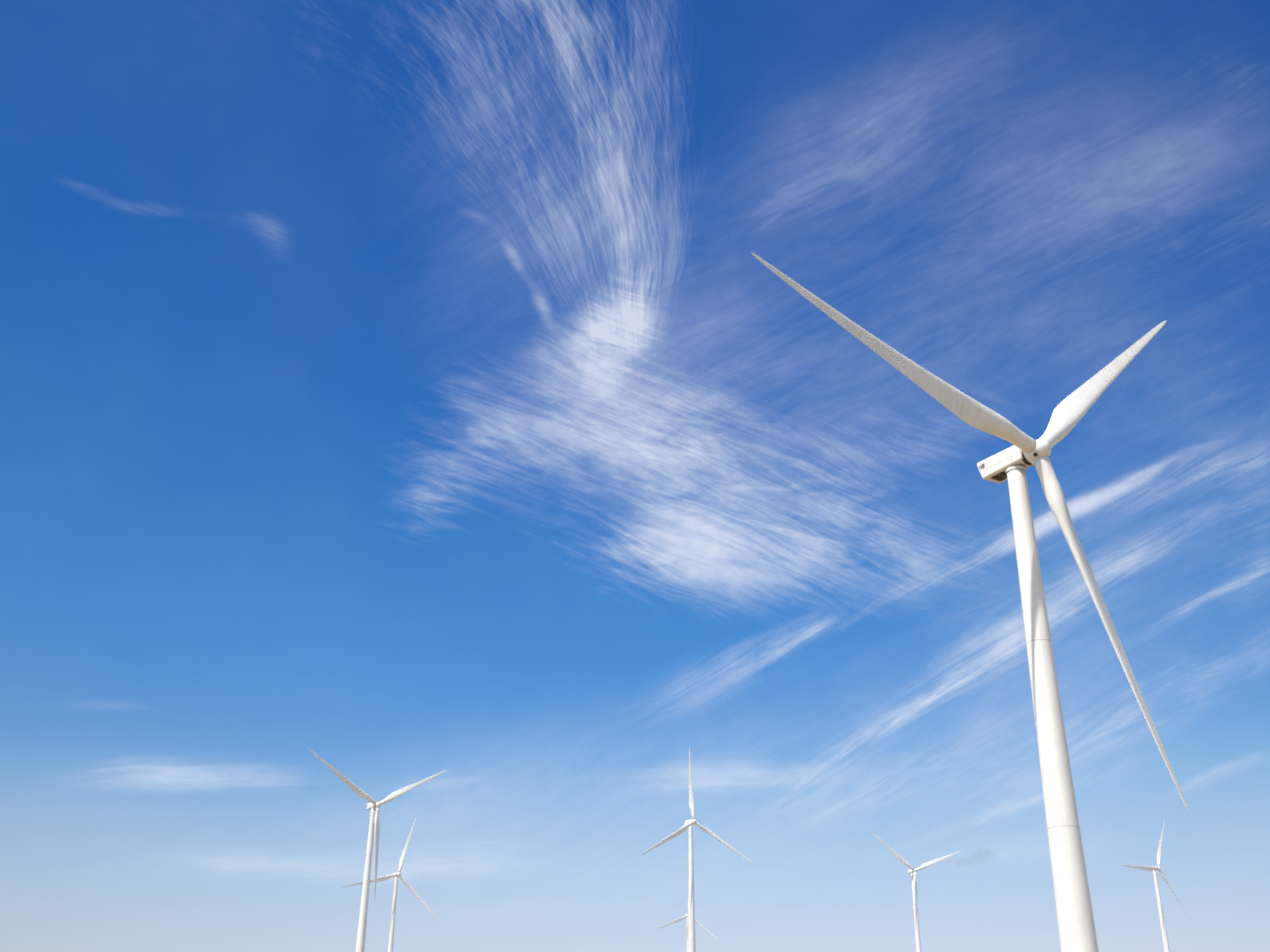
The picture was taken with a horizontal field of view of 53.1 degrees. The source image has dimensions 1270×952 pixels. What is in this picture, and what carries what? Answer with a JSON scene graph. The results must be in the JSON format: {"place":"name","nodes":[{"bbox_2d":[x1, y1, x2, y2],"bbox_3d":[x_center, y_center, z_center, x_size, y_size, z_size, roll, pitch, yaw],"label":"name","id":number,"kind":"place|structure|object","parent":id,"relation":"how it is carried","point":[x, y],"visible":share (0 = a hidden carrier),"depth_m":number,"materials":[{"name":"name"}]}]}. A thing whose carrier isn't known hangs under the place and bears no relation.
{"place":"outdoors","nodes":[
{"label":"outdoors","id":0,"kind":"place"},
{"bbox_2d":[0,0,1269,951],"label":"sky","id":1,"kind":"structure","parent":0,"point":[401,394],"materials":[{"name":"blue"}]},
{"bbox_3d":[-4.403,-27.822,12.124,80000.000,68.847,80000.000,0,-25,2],"label":"ground","id":2,"kind":"structure","parent":0,"visible":0},
{"bbox_2d":[309,749,446,951],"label":"turbine","id":3,"kind":"object","parent":2,"relation":"on","point":[373,805],"visible":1,"depth_m":682.83,"materials":[{"name":"white paint"}]},
{"bbox_2d":[341,816,438,951],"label":"turbine","id":4,"kind":"object","parent":2,"relation":"on","point":[396,875],"visible":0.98,"depth_m":1035.20,"materials":[{"name":"white paint"}]},
{"bbox_2d":[657,900,719,951],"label":"turbine","id":5,"kind":"object","parent":2,"relation":"on","point":[685,916],"visible":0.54,"depth_m":1562.83,"materials":[{"name":"white paint"}]},
{"bbox_2d":[640,747,752,951],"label":"turbine","id":6,"kind":"object","parent":2,"relation":"on","point":[691,911],"visible":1,"depth_m":831.36,"materials":[{"name":"white paint"}]},
{"bbox_2d":[870,830,959,951],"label":"turbine","id":7,"kind":"object","parent":2,"relation":"on","point":[912,871],"visible":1,"depth_m":1056.33,"materials":[{"name":"white paint"}]},
{"bbox_2d":[751,252,1188,951],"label":"turbine","id":8,"kind":"object","parent":2,"relation":"on","point":[1011,464],"visible":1,"depth_m":165.42,"materials":[{"name":"white paint"}]},
{"bbox_2d":[1122,819,1192,951],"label":"turbine","id":9,"kind":"object","parent":2,"relation":"on","point":[1161,916],"visible":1,"depth_m":1055.09,"materials":[{"name":"white paint"}]}
]}

